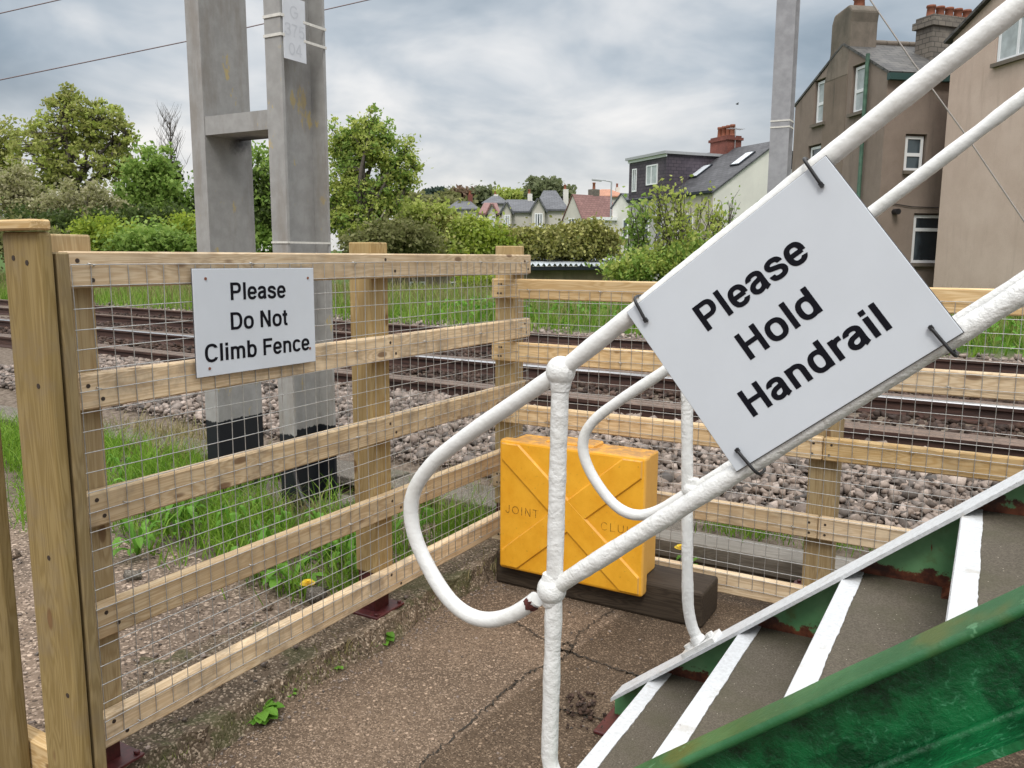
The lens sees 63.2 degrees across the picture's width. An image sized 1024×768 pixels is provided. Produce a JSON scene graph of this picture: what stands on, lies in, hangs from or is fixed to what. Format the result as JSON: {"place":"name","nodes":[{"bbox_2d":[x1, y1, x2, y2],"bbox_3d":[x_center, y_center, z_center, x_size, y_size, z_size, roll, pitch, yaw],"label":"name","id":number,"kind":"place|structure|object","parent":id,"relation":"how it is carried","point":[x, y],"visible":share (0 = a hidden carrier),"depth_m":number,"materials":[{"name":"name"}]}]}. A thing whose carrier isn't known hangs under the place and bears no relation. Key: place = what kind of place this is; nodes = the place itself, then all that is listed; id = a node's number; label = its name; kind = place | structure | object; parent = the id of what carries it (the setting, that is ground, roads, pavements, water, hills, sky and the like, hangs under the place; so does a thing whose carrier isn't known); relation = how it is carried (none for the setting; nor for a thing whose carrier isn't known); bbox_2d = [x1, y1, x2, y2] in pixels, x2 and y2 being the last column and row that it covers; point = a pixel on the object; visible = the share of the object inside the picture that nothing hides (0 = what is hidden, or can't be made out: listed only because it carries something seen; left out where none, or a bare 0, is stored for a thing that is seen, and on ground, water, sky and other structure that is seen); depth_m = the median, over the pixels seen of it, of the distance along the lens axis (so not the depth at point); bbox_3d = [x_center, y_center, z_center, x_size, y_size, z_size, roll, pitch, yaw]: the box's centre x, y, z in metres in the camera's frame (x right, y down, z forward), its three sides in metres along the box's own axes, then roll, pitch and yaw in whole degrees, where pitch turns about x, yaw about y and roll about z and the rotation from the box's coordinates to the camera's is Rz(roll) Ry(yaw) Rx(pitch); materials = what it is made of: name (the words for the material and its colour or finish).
{"place":"outdoors","nodes":[
{"label":"outdoors","id":0,"kind":"place"},
{"bbox_2d":[8,507,305,730],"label":"rough path","id":1,"kind":"structure","parent":0,"point":[23,582],"depth_m":3.17,"materials":[{"name":"grey gravel"}]},
{"bbox_2d":[112,518,167,555],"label":"broadleaf weed","id":2,"kind":"object","parent":1,"relation":"on","point":[138,542],"visible":0.84,"depth_m":3.72,"materials":[{"name":"green plant"}]},
{"bbox_2d":[12,506,407,749],"bbox_3d":[-2.062,0.888,3.038,2.584,0.023,2.306,5,10,30],"label":"path grit","id":3,"kind":"object","parent":1,"relation":"on","point":[203,655],"visible":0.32,"depth_m":3.01,"materials":[{"name":"gravel"}]},
{"bbox_2d":[261,555,326,587],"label":"dandelion","id":4,"kind":"object","parent":1,"relation":"on","point":[272,581],"visible":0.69,"depth_m":3.37,"materials":[{"name":"green plant"}]},
{"bbox_2d":[306,586,327,603],"bbox_3d":[-0.771,0.839,3.283,0.083,0.078,0.110,-2,9,-15],"label":"loose stone","id":5,"kind":"object","parent":1,"relation":"on","point":[313,591],"visible":0.8,"depth_m":3.25,"materials":[{"name":"stone"}]},
{"bbox_2d":[0,0,981,250],"label":"sky","id":6,"kind":"structure","parent":0,"point":[504,92],"materials":[{"name":"grey"}]},
{"bbox_2d":[0,251,1023,582],"bbox_3d":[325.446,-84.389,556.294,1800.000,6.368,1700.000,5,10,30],"label":"ground","id":7,"kind":"structure","parent":0,"point":[8,395],"depth_m":5.35,"materials":[{"name":"grey gravel"}]},
{"bbox_2d":[0,405,17,426],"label":"trough lid","id":8,"kind":"object","parent":7,"relation":"on","point":[9,411],"visible":0.22,"depth_m":6.98,"materials":[{"name":"concrete"}]},
{"bbox_2d":[0,114,35,174],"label":"sycamore tree","id":9,"kind":"object","parent":7,"relation":"on","point":[7,132],"visible":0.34,"depth_m":30.76,"materials":[{"name":"green plant"}]},
{"bbox_2d":[0,207,69,282],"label":"hedge shrub","id":10,"kind":"object","parent":7,"relation":"on","point":[52,230],"visible":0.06,"depth_m":23.75,"materials":[{"name":"green plant"}]},
{"bbox_2d":[1,81,142,197],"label":"sycamore tree","id":11,"kind":"object","parent":7,"relation":"on","point":[58,163],"visible":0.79,"depth_m":29.59,"materials":[{"name":"green plant"}]},
{"bbox_2d":[0,156,146,218],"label":"blossom tree","id":12,"kind":"object","parent":7,"relation":"on","point":[16,181],"visible":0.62,"depth_m":26.57,"materials":[{"name":"green plant"}]},
{"bbox_2d":[0,196,194,233],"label":"hedge shrub","id":13,"kind":"object","parent":7,"relation":"on","point":[60,219],"visible":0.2,"depth_m":25.19,"materials":[{"name":"green plant"}]},
{"bbox_2d":[53,209,150,251],"bbox_3d":[-11.465,-3.713,23.611,3.009,2.446,2.102,2,9,12],"label":"hedge shrub","id":14,"kind":"object","parent":7,"relation":"on","point":[90,227],"visible":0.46,"depth_m":23.18,"materials":[{"name":"green plant"}]},
{"bbox_2d":[83,214,196,287],"bbox_3d":[-10.055,-3.591,23.173,3.186,2.309,2.408,5,10,30],"label":"hedge shrub","id":15,"kind":"object","parent":7,"relation":"on","point":[165,238],"visible":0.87,"depth_m":22.57,"materials":[{"name":"green plant"}]},
{"bbox_2d":[103,136,193,226],"bbox_3d":[-12.331,-5.644,27.969,3.192,5.355,2.721,5,10,30],"label":"leafy tree","id":16,"kind":"object","parent":7,"relation":"on","point":[153,176],"visible":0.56,"depth_m":27.64,"materials":[{"name":"green plant"}]},
{"bbox_2d":[104,428,205,453],"bbox_3d":[-2.639,0.415,6.069,0.884,0.056,0.322,5,10,30],"label":"trough lid","id":17,"kind":"object","parent":7,"relation":"on","point":[131,432],"visible":0.22,"depth_m":6.03,"materials":[{"name":"concrete"}]},
{"bbox_2d":[151,102,190,208],"bbox_3d":[-11.866,-5.970,29.062,1.655,7.747,1.894,-4,10,-28],"label":"bare tree","id":18,"kind":"object","parent":7,"relation":"on","point":[170,134],"visible":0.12,"depth_m":29.00,"materials":[{"name":"brown plant"}]},
{"bbox_2d":[159,508,189,535],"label":"broadleaf weed","id":19,"kind":"object","parent":7,"relation":"on","point":[170,515],"visible":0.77,"depth_m":4.02,"materials":[{"name":"green plant"}]},
{"bbox_2d":[157,209,196,251],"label":"hedge shrub","id":20,"kind":"object","parent":7,"relation":"on","point":[189,221],"visible":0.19,"depth_m":23.69,"materials":[{"name":"green plant"}]},
{"bbox_2d":[161,492,217,526],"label":"broadleaf weed","id":21,"kind":"object","parent":7,"relation":"on","point":[189,508],"visible":0.39,"depth_m":4.08,"materials":[{"name":"green plant"}]},
{"bbox_2d":[182,140,272,252],"bbox_3d":[-9.451,-5.578,29.098,5.311,5.841,2.563,1,9,3],"label":"ivy tree","id":22,"kind":"object","parent":7,"relation":"on","point":[262,208],"visible":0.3,"depth_m":28.57,"materials":[{"name":"green plant"}]},
{"bbox_2d":[216,505,248,537],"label":"broadleaf weed","id":23,"kind":"object","parent":7,"relation":"on","point":[233,515],"visible":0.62,"depth_m":3.91,"materials":[{"name":"green plant"}]},
{"bbox_2d":[0,307,491,352],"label":"running rail","id":24,"kind":"object","parent":7,"relation":"on","point":[102,318],"depth_m":14.46,"materials":[{"name":"metal"}]},
{"bbox_2d":[0,406,496,605],"bbox_3d":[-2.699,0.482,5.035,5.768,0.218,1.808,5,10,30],"label":"lineside grass","id":25,"kind":"structure","parent":7,"relation":"on","point":[11,445],"depth_m":4.14,"materials":[{"name":"green plant"}]},
{"bbox_2d":[184,0,354,524],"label":"catenary mast","id":26,"kind":"object","parent":7,"relation":"on","point":[289,124],"visible":0.48,"depth_m":4.47,"materials":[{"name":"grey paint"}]},
{"bbox_2d":[0,0,367,79],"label":"overhead wire","id":27,"kind":"object","parent":26,"relation":"attached to","point":[148,49],"visible":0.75,"depth_m":12.09,"materials":[{"name":"grey metal"}]},
{"bbox_2d":[262,0,326,63],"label":"number plate","id":28,"kind":"object","parent":26,"relation":"attached to","point":[293,33],"visible":1,"depth_m":4.11,"materials":[{"name":"paint"}]},
{"bbox_2d":[43,511,499,767],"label":"kerb slab","id":29,"kind":"structure","parent":7,"relation":"on","point":[236,700],"depth_m":2.81,"materials":[{"name":"concrete"}]},
{"bbox_2d":[0,219,106,767],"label":"board fence","id":30,"kind":"object","parent":29,"relation":"on","point":[38,281],"visible":1,"depth_m":1.90,"materials":[{"name":"brown wood"}]},
{"bbox_2d":[51,234,530,767],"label":"fence","id":31,"kind":"object","parent":29,"relation":"on","point":[367,352],"visible":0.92,"depth_m":2.63,"materials":[{"name":"brown wood"}]},
{"bbox_2d":[191,268,315,377],"bbox_3d":[-0.750,-0.192,2.467,0.007,0.303,0.468,5,10,30],"label":"notice sign","id":32,"kind":"object","parent":31,"relation":"attached to","point":[247,319],"visible":1,"depth_m":2.44,"materials":[{"name":"white metal"}]},
{"bbox_2d":[148,565,493,767],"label":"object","id":33,"kind":"structure","parent":29,"relation":"on","point":[306,678],"depth_m":2.81,"materials":[{"name":"green plant"}]},
{"bbox_2d":[322,534,355,567],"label":"broadleaf weed","id":34,"kind":"object","parent":29,"relation":"on","point":[328,546],"visible":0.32,"depth_m":3.61,"materials":[{"name":"green plant"}]},
{"bbox_2d":[344,534,358,573],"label":"broadleaf weed","id":35,"kind":"object","parent":29,"relation":"on","point":[354,557],"visible":0.22,"depth_m":3.43,"materials":[{"name":"green plant"}]},
{"bbox_2d":[310,544,499,679],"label":"gravel","id":36,"kind":"structure","parent":29,"relation":"on","point":[379,614],"depth_m":3.04,"materials":[{"name":"gravel"}]},
{"bbox_2d":[279,459,409,485],"bbox_3d":[-1.084,0.541,5.171,0.884,0.057,0.316,5,10,30],"label":"trough lid","id":37,"kind":"object","parent":7,"relation":"on","point":[346,477],"visible":0.14,"depth_m":5.03,"materials":[{"name":"concrete"}]},
{"bbox_2d":[327,103,428,245],"bbox_3d":[-4.109,-5.164,24.093,3.339,5.828,2.293,-4,10,-26],"label":"willow tree","id":38,"kind":"object","parent":7,"relation":"on","point":[354,190],"visible":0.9,"depth_m":23.75,"materials":[{"name":"green plant"}]},
{"bbox_2d":[332,210,460,285],"bbox_3d":[-3.343,-3.511,23.325,3.882,2.726,2.315,-1,9,-7],"label":"olive shrub","id":39,"kind":"object","parent":7,"relation":"on","point":[406,236],"visible":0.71,"depth_m":22.88,"materials":[{"name":"green plant"}]},
{"bbox_2d":[396,507,436,540],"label":"broadleaf weed","id":40,"kind":"object","parent":7,"relation":"on","point":[421,513],"visible":0.38,"depth_m":3.88,"materials":[{"name":"green plant"}]},
{"bbox_2d":[388,276,458,289],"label":"shrub","id":41,"kind":"object","parent":7,"relation":"on","point":[428,279],"visible":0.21,"depth_m":24.50,"materials":[{"name":"plant"}]},
{"bbox_2d":[388,194,469,253],"bbox_3d":[-2.536,-3.967,26.106,3.837,3.821,2.931,2,9,13],"label":"laurel shrub","id":42,"kind":"object","parent":7,"relation":"on","point":[437,212],"visible":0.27,"depth_m":25.48,"materials":[{"name":"green plant"}]},
{"bbox_2d":[387,189,478,216],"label":"hill wood","id":43,"kind":"object","parent":7,"relation":"on","point":[424,197],"visible":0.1,"depth_m":118.81,"materials":[{"name":"green plant"}]},
{"bbox_2d":[391,473,496,514],"bbox_3d":[-0.306,0.627,4.726,0.884,0.067,0.314,5,10,30],"label":"trough lid","id":44,"kind":"object","parent":7,"relation":"on","point":[399,482],"visible":0.22,"depth_m":4.66,"materials":[{"name":"concrete"}]},
{"bbox_2d":[447,191,478,218],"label":"house","id":45,"kind":"structure","parent":7,"relation":"on","point":[465,206],"depth_m":115.68,"materials":[{"name":"stone"}]},
{"bbox_2d":[451,184,479,205],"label":"copper tree","id":46,"kind":"object","parent":7,"relation":"on","point":[462,190],"visible":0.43,"depth_m":133.89,"materials":[{"name":"brown plant"}]},
{"bbox_2d":[451,275,495,291],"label":"forsythia shrub","id":47,"kind":"object","parent":7,"relation":"on","point":[479,278],"visible":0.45,"depth_m":22.21,"materials":[{"name":"green plant"}]},
{"bbox_2d":[426,206,525,253],"bbox_3d":[-1.303,-3.694,25.668,3.039,3.551,2.342,-4,10,-24],"label":"laurel shrub","id":48,"kind":"object","parent":7,"relation":"on","point":[485,236],"visible":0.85,"depth_m":25.11,"materials":[{"name":"green plant"}]},
{"bbox_2d":[469,180,501,208],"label":"skyline tree","id":49,"kind":"object","parent":7,"relation":"on","point":[485,193],"visible":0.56,"depth_m":133.75,"materials":[{"name":"green plant"}]},
{"bbox_2d":[478,203,501,226],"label":"house","id":50,"kind":"structure","parent":7,"relation":"on","point":[487,208],"depth_m":104.82,"materials":[{"name":"pink tile"}]},
{"bbox_2d":[481,191,505,225],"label":"house","id":51,"kind":"structure","parent":7,"relation":"on","point":[497,199],"depth_m":125.81,"materials":[{"name":"stone"}]},
{"bbox_2d":[0,354,999,528],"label":"track ballast","id":52,"kind":"structure","parent":7,"relation":"on","point":[7,381],"depth_m":4.95,"materials":[{"name":"gravel"}]},
{"bbox_2d":[492,185,526,199],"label":"skyline tree","id":53,"kind":"object","parent":7,"relation":"on","point":[510,193],"visible":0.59,"depth_m":128.59,"materials":[{"name":"green plant"}]},
{"bbox_2d":[0,319,1023,426],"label":"running rail","id":54,"kind":"object","parent":7,"relation":"on","point":[1004,412],"depth_m":7.96,"materials":[{"name":"metal"}]},
{"bbox_2d":[0,311,1023,439],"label":"rusty ballast","id":55,"kind":"structure","parent":7,"relation":"on","point":[985,425],"depth_m":8.03,"materials":[{"name":"brown gravel"}]},
{"bbox_2d":[0,335,1023,456],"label":"running rail","id":56,"kind":"object","parent":7,"relation":"on","point":[6,342],"depth_m":6.31,"materials":[{"name":"metal"}]},
{"bbox_2d":[0,271,1023,357],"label":"verge grass","id":57,"kind":"structure","parent":7,"relation":"on","point":[429,296],"depth_m":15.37,"materials":[{"name":"green plant"}]},
{"bbox_2d":[0,299,1023,373],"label":"running rail","id":58,"kind":"object","parent":7,"relation":"on","point":[959,364],"depth_m":11.84,"materials":[{"name":"metal"}]},
{"bbox_2d":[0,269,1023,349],"bbox_3d":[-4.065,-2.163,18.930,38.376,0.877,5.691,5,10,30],"label":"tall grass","id":59,"kind":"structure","parent":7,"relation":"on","point":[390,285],"depth_m":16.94,"materials":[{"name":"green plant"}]},
{"bbox_2d":[0,334,1023,442],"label":"check rail","id":60,"kind":"object","parent":7,"relation":"on","point":[846,422],"visible":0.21,"depth_m":6.38,"materials":[{"name":"metal"}]},
{"bbox_2d":[0,318,1023,406],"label":"check rail","id":61,"kind":"object","parent":7,"relation":"on","point":[961,400],"depth_m":8.09,"materials":[{"name":"metal"}]},
{"bbox_2d":[499,189,533,228],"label":"house","id":62,"kind":"structure","parent":7,"relation":"on","point":[517,213],"depth_m":100.18,"materials":[{"name":"paint"}]},
{"bbox_2d":[494,215,573,260],"bbox_3d":[0.328,-3.591,26.736,3.154,3.627,2.399,0,9,-2],"label":"laurel shrub","id":63,"kind":"object","parent":7,"relation":"on","point":[546,242],"visible":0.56,"depth_m":26.07,"materials":[{"name":"green plant"}]},
{"bbox_2d":[518,175,576,201],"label":"skyline tree","id":64,"kind":"object","parent":7,"relation":"on","point":[536,185],"visible":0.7,"depth_m":123.89,"materials":[{"name":"green plant"}]},
{"bbox_2d":[528,185,568,228],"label":"house","id":65,"kind":"structure","parent":7,"relation":"on","point":[546,204],"depth_m":95.16,"materials":[{"name":"stone"}]},
{"bbox_2d":[109,386,991,527],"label":"ballast chips","id":66,"kind":"object","parent":7,"relation":"on","point":[452,461],"visible":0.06,"depth_m":5.36,"materials":[{"name":"gravel"}]},
{"bbox_2d":[94,298,1023,362],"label":"verge ballast","id":67,"kind":"structure","parent":7,"relation":"on","point":[961,356],"depth_m":12.94,"materials":[{"name":"gravel"}]},
{"bbox_2d":[524,258,644,280],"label":"lineside shed","id":68,"kind":"structure","parent":7,"relation":"on","point":[559,269],"depth_m":26.01,"materials":[{"name":"grey metal"}]},
{"bbox_2d":[544,211,627,262],"bbox_3d":[2.203,-3.735,27.633,3.430,3.917,2.862,2,9,9],"label":"laurel shrub","id":69,"kind":"object","parent":7,"relation":"on","point":[593,239],"visible":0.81,"depth_m":26.97,"materials":[{"name":"green plant"}]},
{"bbox_2d":[561,182,612,223],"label":"red roof house","id":70,"kind":"structure","parent":7,"relation":"on","point":[590,204],"depth_m":85.75,"materials":[{"name":"brown tile"}]},
{"bbox_2d":[590,193,628,259],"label":"white gable house","id":71,"kind":"structure","parent":7,"relation":"on","point":[619,204],"depth_m":67.21,"materials":[{"name":"paint"}]},
{"bbox_2d":[600,183,619,202],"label":"house","id":72,"kind":"structure","parent":7,"relation":"on","point":[615,193],"depth_m":116.68,"materials":[{"name":"orange tile"}]},
{"bbox_2d":[621,186,653,280],"bbox_3d":[3.157,-3.325,21.034,1.182,3.385,1.852,5,10,30],"label":"sapling","id":73,"kind":"object","parent":7,"relation":"on","point":[638,236],"visible":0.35,"depth_m":20.71,"materials":[{"name":"green plant"}]},
{"bbox_2d":[584,230,716,281],"bbox_3d":[3.740,-2.662,20.094,3.949,2.332,2.140,1,9,2],"label":"hedge shrub","id":74,"kind":"object","parent":7,"relation":"on","point":[639,265],"visible":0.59,"depth_m":19.73,"materials":[{"name":"green plant"}]},
{"bbox_2d":[641,174,700,278],"bbox_3d":[3.790,-3.307,20.007,1.569,3.450,1.578,5,10,30],"label":"sapling","id":75,"kind":"object","parent":7,"relation":"on","point":[666,216],"visible":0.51,"depth_m":19.94,"materials":[{"name":"green plant"}]},
{"bbox_2d":[653,180,728,263],"bbox_3d":[4.615,-3.253,20.547,1.825,3.531,2.052,5,10,30],"label":"sapling","id":76,"kind":"object","parent":7,"relation":"on","point":[715,222],"visible":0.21,"depth_m":20.43,"materials":[{"name":"green plant"}]},
{"bbox_2d":[625,124,792,281],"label":"white house","id":77,"kind":"structure","parent":7,"relation":"on","point":[727,165],"depth_m":43.29,"materials":[{"name":"stone"}]},
{"bbox_2d":[426,294,1023,348],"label":"verge nettles","id":78,"kind":"object","parent":7,"relation":"on","point":[998,338],"visible":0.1,"depth_m":13.92,"materials":[{"name":"green plant"}]},
{"bbox_2d":[705,185,758,231],"bbox_3d":[5.810,-3.265,21.658,1.754,3.749,1.745,-1,9,-6],"label":"sapling","id":79,"kind":"object","parent":7,"relation":"on","point":[730,216],"visible":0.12,"depth_m":21.36,"materials":[{"name":"green plant"}]},
{"bbox_2d":[655,529,855,580],"bbox_3d":[1.796,0.847,3.435,2.950,0.090,0.260,5,10,30],"label":"trough","id":80,"kind":"object","parent":7,"relation":"on","point":[784,568],"depth_m":3.76,"materials":[{"name":"grey concrete"}]},
{"bbox_2d":[767,0,799,193],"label":"catenary mast","id":81,"kind":"object","parent":7,"relation":"on","point":[784,84],"visible":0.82,"depth_m":13.38,"materials":[{"name":"grey metal"}]},
{"bbox_2d":[695,505,872,556],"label":"lineside grass","id":82,"kind":"structure","parent":7,"relation":"on","point":[749,533],"depth_m":4.04,"materials":[{"name":"green plant"}]},
{"bbox_2d":[792,0,971,286],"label":"brown house","id":83,"kind":"structure","parent":7,"relation":"on","point":[862,73],"depth_m":23.05,"materials":[{"name":"brown paint"}]},
{"bbox_2d":[809,80,824,127],"bbox_3d":[9.437,-8.570,25.427,0.240,1.349,0.782,-1,9,-9],"label":"window","id":84,"kind":"structure","parent":83,"relation":"in","point":[820,98],"depth_m":25.56,"materials":[{"name":"white glass"}]},
{"bbox_2d":[846,65,864,117],"bbox_3d":[9.766,-8.242,23.369,0.240,1.357,0.825,-1,9,-9],"label":"window","id":85,"kind":"structure","parent":83,"relation":"in","point":[860,71],"depth_m":23.50,"materials":[{"name":"white glass"}]},
{"bbox_2d":[902,136,923,173],"bbox_3d":[10.879,-6.182,22.492,0.693,1.004,0.240,-1,9,-9],"label":"window","id":86,"kind":"structure","parent":83,"relation":"in","point":[913,144],"depth_m":22.54,"materials":[{"name":"white plastic"}]},
{"bbox_2d":[911,215,938,266],"bbox_3d":[11.492,-3.943,22.937,1.108,1.389,0.240,-1,9,-9],"label":"window","id":87,"kind":"structure","parent":83,"relation":"in","point":[925,227],"depth_m":22.97,"materials":[{"name":"glass"}]},
{"bbox_2d":[933,0,1023,288],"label":"pink house","id":88,"kind":"structure","parent":7,"relation":"on","point":[980,237],"depth_m":20.02,"materials":[{"name":"paint"}]},
{"bbox_2d":[870,0,1023,221],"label":"house cable","id":89,"kind":"object","parent":88,"relation":"attached to","point":[984,162],"visible":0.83,"depth_m":14.55,"materials":[{"name":"black rubber"}]},
{"bbox_2d":[990,16,1023,67],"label":"window","id":90,"kind":"structure","parent":88,"relation":"in","point":[1011,42],"depth_m":19.12,"materials":[{"name":"white glass"}]},
{"bbox_2d":[189,576,1023,767],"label":"concrete pavement","id":91,"kind":"structure","parent":0,"point":[365,736],"depth_m":2.77,"materials":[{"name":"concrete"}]},
{"bbox_2d":[247,698,284,724],"bbox_3d":[-0.794,1.024,2.609,0.151,0.038,0.165,-1,9,-6],"label":"weed rosette","id":92,"kind":"object","parent":91,"relation":"on","point":[270,710],"visible":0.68,"depth_m":2.59,"materials":[{"name":"green plant"}]},
{"bbox_2d":[419,658,563,767],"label":"pavement crack","id":93,"kind":"object","parent":91,"relation":"on","point":[464,727],"visible":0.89,"depth_m":2.63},
{"bbox_2d":[561,691,606,729],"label":"rust flakes","id":94,"kind":"object","parent":91,"relation":"on","point":[584,708],"visible":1,"depth_m":2.67,"materials":[{"name":"brown metal"}]},
{"bbox_2d":[496,549,717,627],"bbox_3d":[0.388,0.835,3.565,0.942,0.147,0.215,5,10,30],"label":"railway sleeper","id":95,"kind":"object","parent":91,"relation":"on","point":[661,598],"visible":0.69,"depth_m":3.38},
{"bbox_2d":[500,434,657,596],"bbox_3d":[0.279,0.530,3.515,0.664,0.577,0.208,5,10,30],"label":"equipment box","id":96,"kind":"object","parent":95,"relation":"on","point":[628,476],"visible":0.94,"depth_m":3.41,"materials":[{"name":"yellow plastic"}]},
{"bbox_2d":[492,278,1023,602],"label":"fence","id":97,"kind":"object","parent":91,"relation":"on","point":[820,527],"visible":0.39,"depth_m":3.32,"materials":[{"name":"brown wood"}]},
{"bbox_2d":[577,470,1023,767],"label":"footbridge stairs","id":98,"kind":"structure","parent":91,"relation":"on","point":[905,650],"depth_m":1.68,"materials":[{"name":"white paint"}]},
{"bbox_2d":[403,0,1023,767],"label":"handrail","id":99,"kind":"object","parent":98,"relation":"on","point":[555,582],"visible":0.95,"depth_m":1.60,"materials":[{"name":"white metal"}]},
{"bbox_2d":[627,155,964,474],"bbox_3d":[0.456,-0.106,1.408,0.548,0.537,0.062,5,10,30],"label":"notice sign","id":100,"kind":"object","parent":99,"relation":"attached to","point":[805,300],"visible":0.95,"depth_m":1.38,"materials":[{"name":"white plastic"}]},
{"bbox_2d":[577,88,1023,658],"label":"handrail","id":101,"kind":"object","parent":98,"relation":"on","point":[927,170],"visible":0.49,"depth_m":2.35,"materials":[{"name":"white metal"}]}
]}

